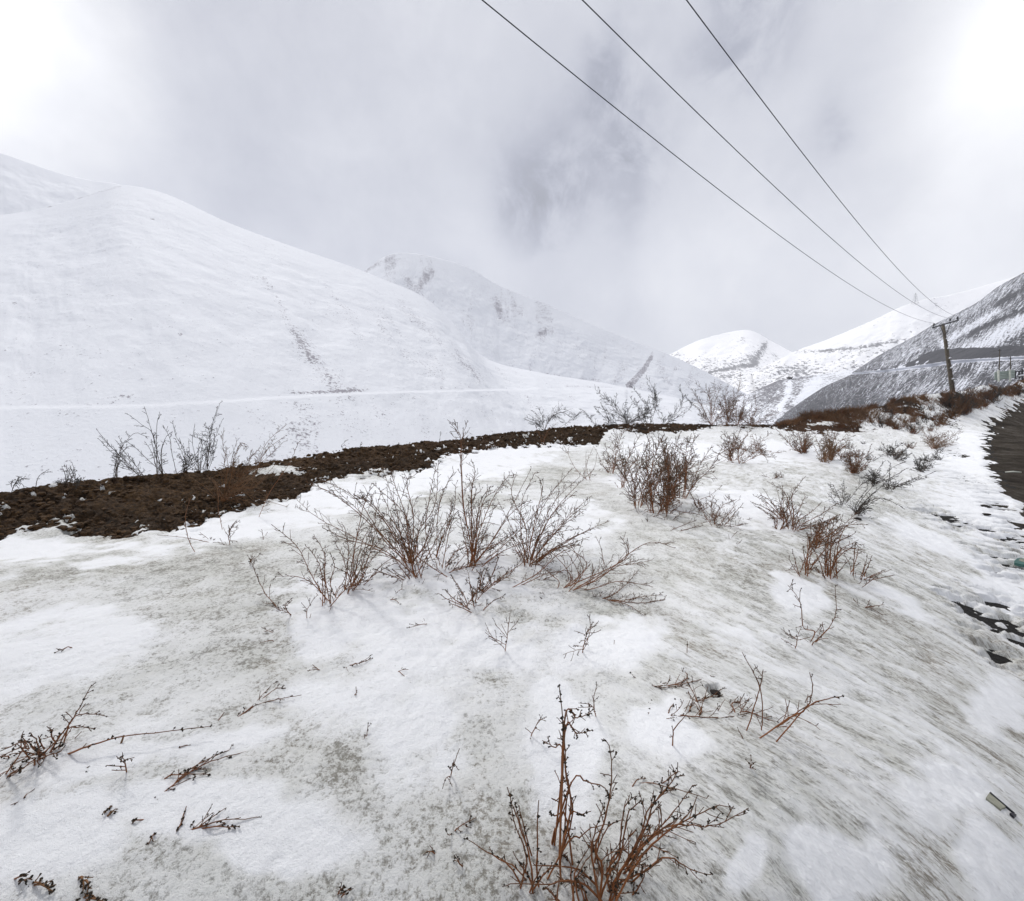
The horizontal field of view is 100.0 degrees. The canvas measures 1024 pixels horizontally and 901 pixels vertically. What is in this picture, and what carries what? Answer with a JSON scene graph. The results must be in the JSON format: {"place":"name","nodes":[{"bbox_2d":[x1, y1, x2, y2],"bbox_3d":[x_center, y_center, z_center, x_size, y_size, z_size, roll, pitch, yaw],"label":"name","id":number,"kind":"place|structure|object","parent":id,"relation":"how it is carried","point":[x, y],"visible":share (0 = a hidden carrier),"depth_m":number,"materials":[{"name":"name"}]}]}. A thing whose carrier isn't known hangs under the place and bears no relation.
{"place":"outdoors","nodes":[
{"label":"outdoors","id":0,"kind":"place"},
{"bbox_2d":[0,153,118,214],"bbox_3d":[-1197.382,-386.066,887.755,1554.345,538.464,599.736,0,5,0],"label":"snowy mountain","id":1,"kind":"structure","parent":0,"point":[25,186],"depth_m":794.43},
{"bbox_2d":[0,185,715,491],"bbox_3d":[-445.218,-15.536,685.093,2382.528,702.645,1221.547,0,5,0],"label":"mountain slope","id":2,"kind":"structure","parent":0,"point":[117,302],"depth_m":336.15,"materials":[{"name":"snow"}]},
{"bbox_2d":[0,382,1023,900],"bbox_3d":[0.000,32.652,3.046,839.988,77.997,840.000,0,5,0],"label":"snow ground","id":3,"kind":"structure","parent":0,"point":[894,770],"depth_m":2.46,"materials":[{"name":"snow"}]},
{"bbox_2d":[14,870,33,884],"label":"seed twig","id":4,"kind":"object","parent":3,"relation":"on","point":[20,880],"visible":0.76,"depth_m":1.39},
{"bbox_2d":[28,873,55,894],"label":"seed twig","id":5,"kind":"object","parent":3,"relation":"on","point":[45,885],"visible":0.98,"depth_m":1.38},
{"bbox_2d":[0,682,106,778],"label":"dry shrub","id":6,"kind":"object","parent":3,"relation":"on","point":[38,752],"visible":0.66,"depth_m":1.86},
{"bbox_2d":[78,876,92,894],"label":"seed twig","id":7,"kind":"object","parent":3,"relation":"on","point":[82,881],"visible":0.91,"depth_m":1.38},
{"bbox_2d":[75,891,107,900],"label":"seed twig","id":8,"kind":"object","parent":3,"relation":"on","point":[92,896],"visible":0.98,"depth_m":1.35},
{"bbox_2d":[102,805,116,816],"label":"seed twig","id":9,"kind":"object","parent":3,"relation":"on","point":[107,809],"visible":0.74,"depth_m":1.61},
{"bbox_2d":[105,752,133,772],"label":"dry twig","id":10,"kind":"object","parent":3,"relation":"on","point":[124,760],"visible":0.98,"depth_m":1.75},
{"bbox_2d":[67,724,211,753],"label":"fallen stem","id":11,"kind":"object","parent":3,"relation":"on","point":[112,736],"visible":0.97,"depth_m":1.91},
{"bbox_2d":[131,804,261,844],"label":"dry shrub","id":12,"kind":"object","parent":3,"relation":"on","point":[181,824],"visible":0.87,"depth_m":1.58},
{"bbox_2d":[154,744,245,797],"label":"dry shrub","id":13,"kind":"object","parent":3,"relation":"on","point":[192,768],"visible":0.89,"depth_m":1.81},
{"bbox_2d":[213,520,239,544],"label":"dry twig","id":14,"kind":"object","parent":3,"relation":"on","point":[236,527],"visible":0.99,"depth_m":4.96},
{"bbox_2d":[241,553,261,564],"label":"dry twig","id":15,"kind":"object","parent":3,"relation":"on","point":[252,558],"visible":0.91,"depth_m":4.28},
{"bbox_2d":[218,681,299,720],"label":"dry shrub","id":16,"kind":"object","parent":3,"relation":"on","point":[252,706],"visible":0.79,"depth_m":2.28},
{"bbox_2d":[250,560,291,614],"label":"dry shrub","id":17,"kind":"object","parent":3,"relation":"on","point":[285,608],"visible":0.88,"depth_m":3.44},
{"bbox_2d":[301,597,314,617],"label":"dry twig","id":18,"kind":"object","parent":3,"relation":"on","point":[308,607],"visible":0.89,"depth_m":3.11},
{"bbox_2d":[271,523,369,609],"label":"dry shrub","id":19,"kind":"object","parent":3,"relation":"on","point":[324,579],"visible":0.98,"depth_m":3.34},
{"bbox_2d":[337,882,352,897],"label":"seed twig","id":20,"kind":"object","parent":3,"relation":"on","point":[345,891],"visible":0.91,"depth_m":1.40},
{"bbox_2d":[343,655,372,667],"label":"dry twig","id":21,"kind":"object","parent":3,"relation":"on","point":[360,662],"visible":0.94,"depth_m":2.59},
{"bbox_2d":[332,483,400,593],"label":"dry shrub","id":22,"kind":"object","parent":3,"relation":"on","point":[364,567],"visible":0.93,"depth_m":3.61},
{"bbox_2d":[296,460,453,582],"bbox_3d":[-1.406,0.673,4.160,1.721,1.135,1.298,0,5,0],"label":"dry shrub","id":23,"kind":"object","parent":3,"relation":"on","point":[410,560],"visible":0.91,"depth_m":4.17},
{"bbox_2d":[402,463,496,577],"bbox_3d":[-0.529,0.689,4.229,0.790,1.104,1.260,0,5,0],"label":"dry shrub","id":24,"kind":"object","parent":3,"relation":"on","point":[459,545],"visible":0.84,"depth_m":4.38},
{"bbox_2d":[442,748,459,788],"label":"dry twig","id":25,"kind":"object","parent":3,"relation":"on","point":[452,766],"visible":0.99,"depth_m":1.73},
{"bbox_2d":[453,855,462,866],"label":"dry twig","id":26,"kind":"object","parent":3,"relation":"on","point":[458,859],"visible":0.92,"depth_m":1.46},
{"bbox_2d":[445,815,476,835],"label":"dry twig","id":27,"kind":"object","parent":3,"relation":"on","point":[457,828],"visible":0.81,"depth_m":1.56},
{"bbox_2d":[437,568,505,612],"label":"dry shrub","id":28,"kind":"object","parent":3,"relation":"on","point":[473,593],"visible":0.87,"depth_m":3.36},
{"bbox_2d":[485,617,518,650],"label":"dry twig","id":29,"kind":"object","parent":3,"relation":"on","point":[500,633],"visible":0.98,"depth_m":2.72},
{"bbox_2d":[474,544,535,592],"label":"dry shrub","id":30,"kind":"object","parent":3,"relation":"on","point":[499,578],"visible":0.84,"depth_m":3.72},
{"bbox_2d":[448,420,562,570],"bbox_3d":[-0.025,0.465,4.222,1.159,1.565,1.000,0,5,0],"label":"dry shrub","id":31,"kind":"object","parent":3,"relation":"on","point":[472,548],"visible":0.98,"depth_m":4.25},
{"bbox_2d":[463,787,556,893],"bbox_3d":[0.028,1.266,1.439,0.299,0.504,0.246,-4,7,-38],"label":"dry shrub","id":32,"kind":"object","parent":3,"relation":"on","point":[510,795],"visible":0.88,"depth_m":1.40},
{"bbox_2d":[526,714,544,738],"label":"dry twig","id":33,"kind":"object","parent":3,"relation":"on","point":[535,727],"visible":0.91,"depth_m":1.97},
{"bbox_2d":[498,468,608,568],"bbox_3d":[0.429,0.701,4.373,1.184,1.085,1.072,0,5,0],"label":"dry shrub","id":34,"kind":"object","parent":3,"relation":"on","point":[548,553],"visible":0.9,"depth_m":4.47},
{"bbox_2d":[542,845,591,900],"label":"dry shrub","id":35,"kind":"object","parent":3,"relation":"on","point":[574,885],"visible":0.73,"depth_m":1.35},
{"bbox_2d":[542,684,609,879],"bbox_3d":[0.215,1.135,1.471,0.268,0.736,0.147,0,5,0],"label":"dry shrub","id":36,"kind":"object","parent":3,"relation":"on","point":[567,827],"visible":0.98,"depth_m":1.45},
{"bbox_2d":[563,615,600,659],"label":"dry twig","id":37,"kind":"object","parent":3,"relation":"on","point":[585,637],"visible":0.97,"depth_m":2.64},
{"bbox_2d":[578,682,598,715],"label":"dry twig","id":38,"kind":"object","parent":3,"relation":"on","point":[593,706],"visible":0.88,"depth_m":2.05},
{"bbox_2d":[521,530,675,591],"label":"dry shrub","id":39,"kind":"object","parent":3,"relation":"on","point":[589,582],"visible":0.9,"depth_m":3.75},
{"bbox_2d":[502,738,748,900],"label":"dry shrub","id":40,"kind":"object","parent":3,"relation":"on","point":[613,886],"visible":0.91,"depth_m":1.38,"materials":[{"name":"plant"}]},
{"bbox_2d":[592,570,666,614],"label":"dry shrub","id":41,"kind":"object","parent":3,"relation":"on","point":[619,600],"visible":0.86,"depth_m":3.58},
{"bbox_2d":[632,770,708,798],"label":"dry shrub","id":42,"kind":"object","parent":3,"relation":"on","point":[661,782],"visible":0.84,"depth_m":1.74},
{"bbox_2d":[629,672,714,689],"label":"dry shrub","id":43,"kind":"object","parent":3,"relation":"on","point":[675,686],"visible":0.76,"depth_m":2.45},
{"bbox_2d":[671,710,690,745],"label":"dry shrub","id":44,"kind":"object","parent":3,"relation":"on","point":[672,736],"visible":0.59,"depth_m":1.90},
{"bbox_2d":[648,668,788,724],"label":"dry shrub","id":45,"kind":"object","parent":3,"relation":"on","point":[705,697],"visible":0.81,"depth_m":2.24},
{"bbox_2d":[686,485,751,533],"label":"dry shrub","id":46,"kind":"object","parent":3,"relation":"on","point":[711,515],"visible":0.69,"depth_m":5.78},
{"bbox_2d":[691,372,781,425],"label":"dry shrub","id":47,"kind":"object","parent":3,"relation":"on","point":[727,409],"visible":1,"depth_m":24.85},
{"bbox_2d":[762,472,782,478],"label":"dry twig","id":48,"kind":"object","parent":3,"relation":"on","point":[776,474],"visible":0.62,"depth_m":9.79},
{"bbox_2d":[737,652,843,741],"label":"dry shrub","id":49,"kind":"object","parent":3,"relation":"on","point":[796,714],"visible":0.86,"depth_m":2.02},
{"bbox_2d":[781,627,809,647],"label":"dry twig","id":50,"kind":"object","parent":3,"relation":"on","point":[791,636],"visible":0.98,"depth_m":2.89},
{"bbox_2d":[776,426,817,453],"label":"dry shrub","id":51,"kind":"object","parent":3,"relation":"on","point":[804,447],"visible":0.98,"depth_m":15.59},
{"bbox_2d":[785,523,840,576],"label":"dry shrub","id":52,"kind":"object","parent":3,"relation":"on","point":[807,564],"visible":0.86,"depth_m":4.25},
{"bbox_2d":[787,579,841,644],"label":"dry shrub","id":53,"kind":"object","parent":3,"relation":"on","point":[818,637],"visible":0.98,"depth_m":2.99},
{"bbox_2d":[821,412,833,420],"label":"dry bush","id":54,"kind":"object","parent":3,"relation":"on","point":[827,415],"visible":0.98,"depth_m":31.10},
{"bbox_2d":[814,427,855,462],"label":"dry shrub","id":55,"kind":"object","parent":3,"relation":"on","point":[830,454],"visible":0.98,"depth_m":14.07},
{"bbox_2d":[810,517,863,578],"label":"dry shrub","id":56,"kind":"object","parent":3,"relation":"on","point":[827,557],"visible":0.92,"depth_m":4.26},
{"bbox_2d":[838,444,873,474],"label":"dry shrub","id":57,"kind":"object","parent":3,"relation":"on","point":[852,466],"visible":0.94,"depth_m":11.90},
{"bbox_2d":[825,475,903,518],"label":"dry shrub","id":58,"kind":"object","parent":3,"relation":"on","point":[864,508],"visible":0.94,"depth_m":7.08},
{"bbox_2d":[853,598,885,614],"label":"dry twig","id":59,"kind":"object","parent":3,"relation":"on","point":[867,606],"visible":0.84,"depth_m":3.78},
{"bbox_2d":[879,440,913,461],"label":"dry shrub","id":60,"kind":"object","parent":3,"relation":"on","point":[893,451],"visible":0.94,"depth_m":17.02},
{"bbox_2d":[861,460,935,490],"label":"dry shrub","id":61,"kind":"object","parent":3,"relation":"on","point":[873,476],"visible":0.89,"depth_m":10.33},
{"bbox_2d":[909,447,942,472],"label":"dry shrub","id":62,"kind":"object","parent":3,"relation":"on","point":[918,464],"visible":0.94,"depth_m":14.50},
{"bbox_2d":[917,420,962,449],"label":"dry shrub","id":63,"kind":"object","parent":3,"relation":"on","point":[936,442],"visible":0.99,"depth_m":23.20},
{"bbox_2d":[932,317,958,391],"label":"utility pole","id":64,"kind":"object","parent":3,"relation":"on","point":[949,367],"visible":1,"depth_m":51.93,"materials":[{"name":"wood"}]},
{"bbox_2d":[482,0,929,322],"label":"power wire","id":65,"kind":"object","parent":64,"relation":"attached to","point":[648,134],"visible":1,"depth_m":11.74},
{"bbox_2d":[582,0,945,317],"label":"power wire","id":66,"kind":"object","parent":64,"relation":"attached to","point":[715,130],"visible":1,"depth_m":12.02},
{"bbox_2d":[686,0,957,316],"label":"power wire","id":67,"kind":"object","parent":64,"relation":"attached to","point":[780,124],"visible":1,"depth_m":12.40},
{"bbox_2d":[940,396,951,408],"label":"dry bush","id":68,"kind":"object","parent":3,"relation":"on","point":[947,405],"visible":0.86,"depth_m":44.23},
{"bbox_2d":[945,407,962,417],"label":"dry bush","id":69,"kind":"object","parent":3,"relation":"on","point":[955,413],"visible":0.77,"depth_m":41.13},
{"bbox_2d":[972,398,993,409],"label":"dry bush","id":70,"kind":"object","parent":3,"relation":"on","point":[981,405],"visible":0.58,"depth_m":46.56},
{"bbox_2d":[982,397,992,407],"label":"dry bush","id":71,"kind":"object","parent":3,"relation":"on","point":[988,401],"visible":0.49,"depth_m":48.92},
{"bbox_2d":[986,792,1021,826],"bbox_3d":[2.238,1.631,1.950,0.084,0.077,0.112,-4,7,-36],"label":"plastic strip","id":72,"kind":"object","parent":3,"relation":"on","point":[995,801],"visible":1,"depth_m":1.96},
{"bbox_2d":[994,369,1014,381],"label":"sheet fence","id":73,"kind":"object","parent":3,"relation":"on","point":[1000,375],"visible":1,"depth_m":65.18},
{"bbox_2d":[1015,369,1023,379],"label":"pipe frame","id":74,"kind":"object","parent":3,"relation":"on","point":[1022,374],"visible":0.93,"depth_m":66.14,"materials":[{"name":"metal"}]},
{"bbox_2d":[0,379,1023,663],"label":"soil bank","id":75,"kind":"structure","parent":0,"point":[148,499],"depth_m":8.03,"materials":[{"name":"soil"}]},
{"bbox_2d":[7,476,29,492],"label":"dry shrub","id":76,"kind":"object","parent":75,"relation":"on","point":[17,481],"visible":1,"depth_m":6.17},
{"bbox_2d":[56,461,85,488],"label":"dry shrub","id":77,"kind":"object","parent":75,"relation":"on","point":[77,482],"visible":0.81,"depth_m":7.15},
{"bbox_2d":[96,429,147,483],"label":"dry shrub","id":78,"kind":"object","parent":75,"relation":"on","point":[124,461],"visible":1,"depth_m":7.64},
{"bbox_2d":[125,407,172,477],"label":"dry shrub","id":79,"kind":"object","parent":75,"relation":"on","point":[159,467],"visible":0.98,"depth_m":8.20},
{"bbox_2d":[184,493,194,551],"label":"dry shrub","id":80,"kind":"object","parent":75,"relation":"on","point":[185,523],"visible":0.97,"depth_m":4.61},
{"bbox_2d":[163,404,223,474],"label":"dry shrub","id":81,"kind":"object","parent":75,"relation":"on","point":[183,466],"visible":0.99,"depth_m":8.60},
{"bbox_2d":[184,423,298,511],"bbox_3d":[-4.907,0.336,7.881,1.650,1.571,3.784,-3,6,-31],"label":"dry shrub","id":82,"kind":"object","parent":75,"relation":"on","point":[231,493],"visible":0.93,"depth_m":7.65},
{"bbox_2d":[259,441,299,515],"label":"dry shrub","id":83,"kind":"object","parent":75,"relation":"on","point":[278,479],"visible":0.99,"depth_m":6.18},
{"bbox_2d":[0,423,703,538],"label":"soil clods","id":84,"kind":"object","parent":75,"relation":"on","point":[44,518],"visible":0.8,"depth_m":7.26,"materials":[{"name":"soil"}]},
{"bbox_2d":[535,425,552,442],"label":"dry shrub","id":85,"kind":"object","parent":75,"relation":"on","point":[544,433],"visible":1,"depth_m":15.46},
{"bbox_2d":[513,537,582,588],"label":"dry shrub","id":86,"kind":"object","parent":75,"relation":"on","point":[549,570],"visible":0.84,"depth_m":3.82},
{"bbox_2d":[523,405,583,429],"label":"dry shrub","id":87,"kind":"object","parent":75,"relation":"on","point":[549,420],"visible":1,"depth_m":17.78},
{"bbox_2d":[539,493,582,527],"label":"dry twig","id":88,"kind":"object","parent":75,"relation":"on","point":[563,510],"visible":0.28,"depth_m":6.14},
{"bbox_2d":[556,435,593,479],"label":"dry shrub","id":89,"kind":"object","parent":75,"relation":"on","point":[570,459],"visible":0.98,"depth_m":9.90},
{"bbox_2d":[581,375,692,429],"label":"dry shrub","id":90,"kind":"object","parent":75,"relation":"on","point":[626,420],"visible":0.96,"depth_m":19.93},
{"bbox_2d":[630,498,662,521],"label":"dry twig","id":91,"kind":"object","parent":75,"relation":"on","point":[646,511],"visible":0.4,"depth_m":6.20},
{"bbox_2d":[630,823,687,837],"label":"dry shrub","id":92,"kind":"object","parent":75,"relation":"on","point":[650,835],"visible":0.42,"depth_m":1.56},
{"bbox_2d":[602,423,746,519],"bbox_3d":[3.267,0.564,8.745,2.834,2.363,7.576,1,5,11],"label":"dry shrub","id":93,"kind":"object","parent":75,"relation":"on","point":[668,486],"visible":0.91,"depth_m":6.84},
{"bbox_2d":[671,504,702,530],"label":"dry shrub","id":94,"kind":"object","parent":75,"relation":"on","point":[682,522],"visible":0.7,"depth_m":5.98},
{"bbox_2d":[712,427,785,463],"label":"dry shrub","id":95,"kind":"object","parent":75,"relation":"on","point":[738,447],"visible":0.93,"depth_m":12.67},
{"bbox_2d":[750,476,839,534],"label":"dry shrub","id":96,"kind":"object","parent":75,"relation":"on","point":[783,515],"visible":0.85,"depth_m":5.90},
{"bbox_2d":[613,378,1023,429],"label":"dry grass","id":97,"kind":"structure","parent":75,"relation":"on","point":[810,417],"depth_m":36.65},
{"bbox_2d":[802,511,866,548],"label":"dry shrub","id":98,"kind":"object","parent":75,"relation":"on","point":[820,525],"visible":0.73,"depth_m":5.32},
{"bbox_2d":[836,417,850,427],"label":"dry bush","id":99,"kind":"object","parent":75,"relation":"on","point":[845,421],"visible":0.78,"depth_m":29.48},
{"bbox_2d":[835,448,856,457],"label":"dry bush","id":100,"kind":"object","parent":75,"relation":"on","point":[846,453],"visible":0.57,"depth_m":15.72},
{"bbox_2d":[844,542,892,586],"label":"dry shrub","id":101,"kind":"object","parent":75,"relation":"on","point":[869,577],"visible":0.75,"depth_m":4.34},
{"bbox_2d":[870,416,891,427],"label":"dry bush","id":102,"kind":"object","parent":75,"relation":"on","point":[879,420],"visible":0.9,"depth_m":30.87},
{"bbox_2d":[889,417,904,429],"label":"dry bush","id":103,"kind":"object","parent":75,"relation":"on","point":[896,424],"visible":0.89,"depth_m":30.55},
{"bbox_2d":[901,418,912,427],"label":"dry bush","id":104,"kind":"object","parent":75,"relation":"on","point":[904,425],"visible":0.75,"depth_m":31.65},
{"bbox_2d":[907,424,922,433],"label":"dry bush","id":105,"kind":"object","parent":75,"relation":"on","point":[913,429],"visible":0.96,"depth_m":29.09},
{"bbox_2d":[928,412,938,419],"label":"dry bush","id":106,"kind":"object","parent":75,"relation":"on","point":[937,414],"visible":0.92,"depth_m":38.24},
{"bbox_2d":[934,417,945,426],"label":"dry bush","id":107,"kind":"object","parent":75,"relation":"on","point":[938,422],"visible":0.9,"depth_m":33.52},
{"bbox_2d":[940,388,955,397],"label":"dry bush","id":108,"kind":"object","parent":75,"relation":"on","point":[945,391],"visible":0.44,"depth_m":46.96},
{"bbox_2d":[944,404,964,418],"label":"dry bush","id":109,"kind":"object","parent":75,"relation":"on","point":[951,415],"visible":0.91,"depth_m":40.95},
{"bbox_2d":[0,0,1023,354],"label":"sky","id":110,"kind":"structure","parent":0,"point":[356,134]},
{"bbox_2d":[364,253,746,407],"bbox_3d":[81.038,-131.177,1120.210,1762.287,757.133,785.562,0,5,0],"label":"mountain peak","id":111,"kind":"structure","parent":0,"point":[492,321],"depth_m":986.14,"materials":[{"name":"snow"}]},
{"bbox_2d":[710,689,720,694],"bbox_3d":[1.145,1.363,2.421,0.057,0.019,0.051,0,5,0],"label":"stone","id":112,"kind":"object","parent":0,"point":[713,691],"visible":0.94,"depth_m":2.42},
{"bbox_2d":[669,330,792,393],"bbox_3d":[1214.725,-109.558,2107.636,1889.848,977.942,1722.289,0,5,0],"label":"peak","id":113,"kind":"structure","parent":0,"point":[727,357],"depth_m":1955.79,"materials":[{"name":"snow"}]},
{"bbox_2d":[709,369,856,424],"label":"knoll","id":114,"kind":"structure","parent":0,"point":[783,396],"depth_m":615.39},
{"bbox_2d":[751,276,1015,389],"bbox_3d":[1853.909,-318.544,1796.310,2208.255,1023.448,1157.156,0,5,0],"label":"ridge","id":115,"kind":"structure","parent":0,"point":[858,347],"depth_m":1672.31,"materials":[{"name":"snow"}]},
{"bbox_2d":[773,273,1023,424],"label":"scree slope","id":116,"kind":"structure","parent":0,"point":[982,332],"depth_m":242.21,"materials":[{"name":"snow"}]},
{"bbox_2d":[958,397,1023,537],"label":"road","id":117,"kind":"structure","parent":0,"point":[1007,442],"depth_m":22.67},
{"bbox_2d":[1014,558,1023,566],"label":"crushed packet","id":118,"kind":"object","parent":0,"point":[1019,562],"visible":1,"depth_m":6.11,"materials":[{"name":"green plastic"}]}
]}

